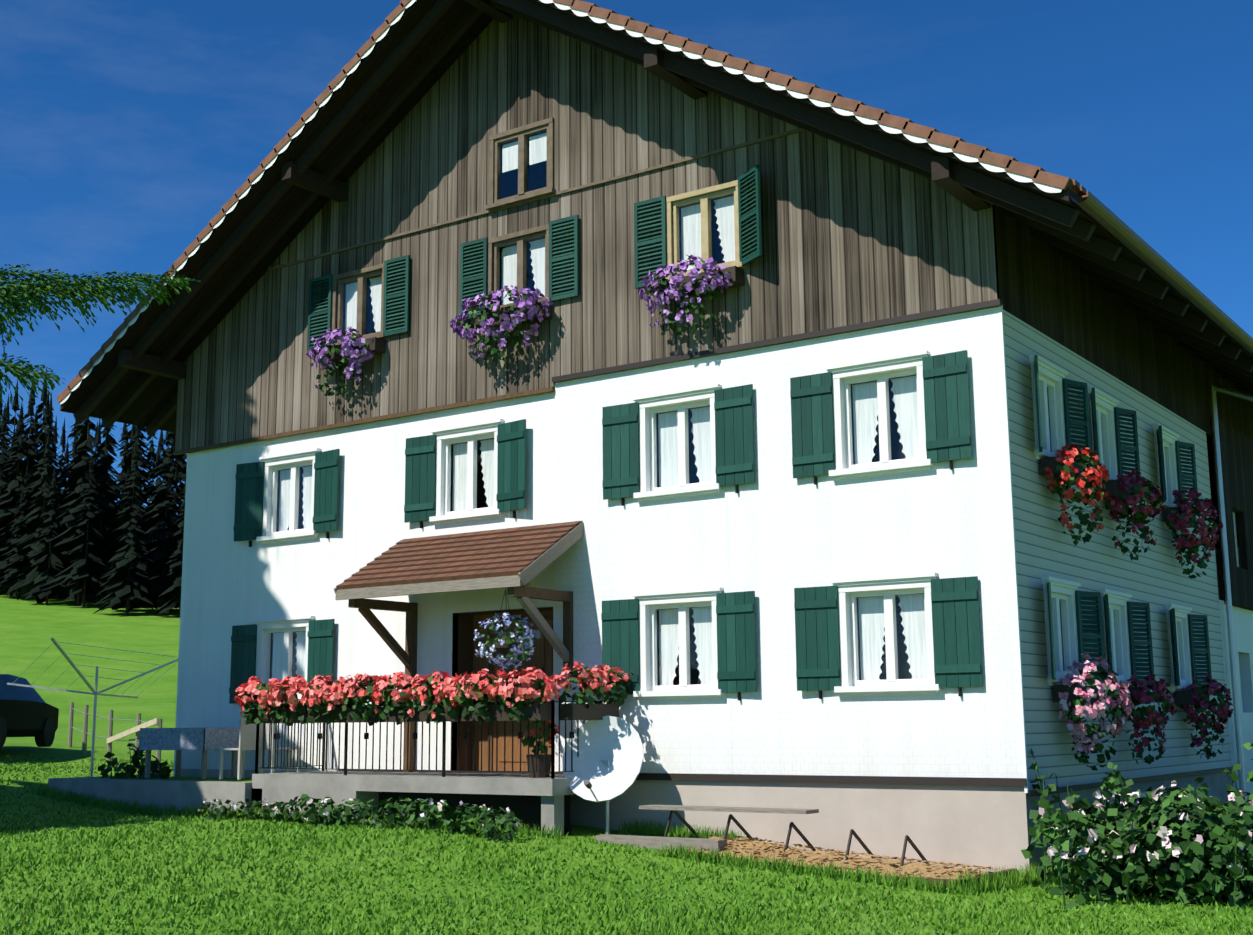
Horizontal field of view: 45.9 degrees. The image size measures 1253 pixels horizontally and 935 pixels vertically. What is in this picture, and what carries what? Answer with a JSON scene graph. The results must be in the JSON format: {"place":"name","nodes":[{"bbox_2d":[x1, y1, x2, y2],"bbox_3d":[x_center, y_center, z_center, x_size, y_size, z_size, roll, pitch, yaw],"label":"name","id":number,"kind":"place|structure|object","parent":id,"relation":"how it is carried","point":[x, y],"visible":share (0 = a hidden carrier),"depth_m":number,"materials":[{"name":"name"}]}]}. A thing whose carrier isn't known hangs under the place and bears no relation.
{"place":"outdoors","nodes":[
{"label":"outdoors","id":0,"kind":"place"},
{"bbox_2d":[0,590,1252,934],"bbox_3d":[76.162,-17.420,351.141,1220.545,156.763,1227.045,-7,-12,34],"label":"lawn ground","id":1,"kind":"structure","parent":0,"point":[30,652],"depth_m":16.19,"materials":[{"name":"green plant"}]},
{"bbox_2d":[0,674,58,748],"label":"parked car","id":2,"kind":"object","parent":1,"relation":"on","point":[27,712],"visible":1,"depth_m":29.89,"materials":[{"name":"black paint"}]},
{"bbox_2d":[7,638,178,776],"bbox_3d":[-8.747,4.137,24.357,2.274,2.493,2.127,7,-12,-37],"label":"rotary clothes dryer","id":3,"kind":"object","parent":1,"relation":"on","point":[95,693],"visible":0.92,"depth_m":24.25,"materials":[{"name":"silver metal"}]},
{"bbox_2d":[0,366,186,616],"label":"forest trees","id":4,"kind":"object","parent":1,"relation":"on","point":[83,532],"visible":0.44,"depth_m":154.45,"materials":[{"name":"green plant"}]},
{"bbox_2d":[0,263,200,423],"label":"spruce boughs","id":5,"kind":"object","parent":1,"relation":"on","point":[18,294],"visible":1,"depth_m":6.69,"materials":[{"name":"green plant"}]},
{"bbox_2d":[68,702,161,769],"bbox_3d":[-10.443,5.468,29.768,0.219,1.594,7.490,6,-12,-32],"label":"pasture fence","id":6,"kind":"object","parent":1,"relation":"on","point":[116,737],"visible":0.77,"depth_m":29.51,"materials":[{"name":"brown wood"}]},
{"bbox_2d":[98,738,173,778],"bbox_3d":[-7.652,4.861,23.328,1.631,1.193,0.984,-1,-10,3],"label":"shrub","id":7,"kind":"object","parent":1,"relation":"on","point":[163,771],"visible":0.38,"depth_m":23.32,"materials":[{"name":"green plant"}]},
{"bbox_2d":[48,607,574,836],"bbox_3d":[-4.451,4.108,21.511,9.950,3.820,2.100,-7,-12,34],"label":"entrance porch","id":8,"kind":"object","parent":1,"relation":"on","point":[538,802],"depth_m":20.54,"materials":[{"name":"grey concrete"}]},
{"bbox_2d":[139,727,238,778],"bbox_3d":[-6.619,4.338,22.528,1.500,0.750,0.770,-7,-12,34],"label":"bench","id":9,"kind":"object","parent":8,"relation":"on","point":[179,740],"visible":0.9,"depth_m":22.22,"materials":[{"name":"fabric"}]},
{"bbox_2d":[219,718,299,779],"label":"terrace chairs","id":10,"kind":"object","parent":8,"relation":"on","point":[247,736],"visible":0.69,"depth_m":21.77,"materials":[{"name":"grey"}]},
{"bbox_2d":[234,661,633,777],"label":"balcony flowers","id":11,"kind":"object","parent":8,"relation":"on","point":[414,697],"visible":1,"depth_m":18.79,"materials":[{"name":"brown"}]},
{"bbox_2d":[255,700,614,778],"bbox_3d":[-2.704,3.672,20.049,5.334,0.950,1.317,-7,-12,34],"label":"porch railing","id":12,"kind":"object","parent":8,"relation":"on","point":[366,737],"visible":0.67,"depth_m":19.49,"materials":[{"name":"grey metal"}]},
{"bbox_2d":[334,521,583,772],"bbox_3d":[-2.282,2.442,19.986,3.305,3.344,1.427,-7,-12,34],"label":"door canopy","id":13,"kind":"object","parent":8,"relation":"on","point":[515,561],"visible":0.94,"depth_m":19.90,"materials":[{"name":"tile"}]},
{"bbox_2d":[473,588,534,669],"bbox_3d":[-1.562,2.103,19.214,0.846,1.064,0.827,-7,-12,34],"label":"hanging flower basket","id":14,"kind":"object","parent":13,"relation":"attached to","point":[506,645],"visible":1,"depth_m":19.05,"materials":[{"name":"purple"}]},
{"bbox_2d":[198,794,522,840],"bbox_3d":[-3.628,4.449,18.908,6.053,0.530,0.875,-7,-12,34],"label":"flower bed under porch","id":15,"kind":"object","parent":1,"relation":"on","point":[327,810],"visible":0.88,"depth_m":18.30,"materials":[{"name":"green plant"}]},
{"bbox_2d":[562,716,642,833],"bbox_3d":[-0.351,3.836,18.160,0.900,1.565,0.869,6,-12,-33],"label":"satellite dish","id":16,"kind":"object","parent":1,"relation":"on","point":[607,763],"visible":0.92,"depth_m":18.32,"materials":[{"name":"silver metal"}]},
{"bbox_2d":[173,15,1252,876],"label":"farmhouse walls","id":17,"kind":"structure","parent":1,"relation":"on","point":[863,257],"depth_m":19.57,"materials":[{"name":"white paint"}]},
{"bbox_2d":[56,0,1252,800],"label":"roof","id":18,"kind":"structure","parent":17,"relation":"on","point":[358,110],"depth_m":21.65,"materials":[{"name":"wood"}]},
{"bbox_2d":[252,117,1196,699],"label":"windows","id":19,"kind":"structure","parent":17,"relation":"in","point":[892,641],"depth_m":19.23,"materials":[{"name":"white"}]},
{"bbox_2d":[229,164,1211,709],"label":"shutters","id":20,"kind":"object","parent":19,"relation":"attached to","point":[953,600],"visible":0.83,"depth_m":18.99,"materials":[{"name":"green wood"}]},
{"bbox_2d":[306,254,1232,769],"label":"window flower boxes","id":21,"kind":"object","parent":17,"relation":"attached to","point":[1070,696],"depth_m":19.08,"materials":[{"name":"purple"}]},
{"bbox_2d":[596,805,929,865],"bbox_3d":[1.485,4.261,16.972,3.760,0.702,1.079,-7,-12,34],"label":"plank bench on brackets","id":22,"kind":"object","parent":1,"relation":"on","point":[648,842],"visible":0.79,"depth_m":17.01,"materials":[{"name":"grey metal"}]},
{"bbox_2d":[688,835,1016,886],"bbox_3d":[2.386,4.334,16.302,3.423,0.456,1.444,-7,-12,34],"label":"wood chip bed","id":23,"kind":"object","parent":1,"relation":"on","point":[758,847],"visible":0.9,"depth_m":16.06,"materials":[{"name":"beige wood"}]},
{"bbox_2d":[1030,748,1079,878],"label":"vines","id":24,"kind":"object","parent":1,"relation":"on","point":[1037,786],"visible":0.17,"depth_m":16.15,"materials":[{"name":"green plant"}]},
{"bbox_2d":[1021,762,1252,909],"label":"flowering bush","id":25,"kind":"object","parent":1,"relation":"on","point":[1130,877],"visible":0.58,"depth_m":13.94,"materials":[{"name":"green plant"}]},
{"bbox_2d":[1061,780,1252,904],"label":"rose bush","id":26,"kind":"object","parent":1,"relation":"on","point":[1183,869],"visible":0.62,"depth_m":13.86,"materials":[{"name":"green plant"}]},
{"bbox_2d":[1223,742,1252,805],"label":"climbing plant","id":27,"kind":"object","parent":1,"relation":"on","point":[1237,767],"visible":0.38,"depth_m":17.78,"materials":[{"name":"green plant"}]},
{"bbox_2d":[0,0,1252,514],"label":"sky","id":28,"kind":"structure","parent":0,"point":[127,126],"materials":[{"name":"blue"}]}
]}

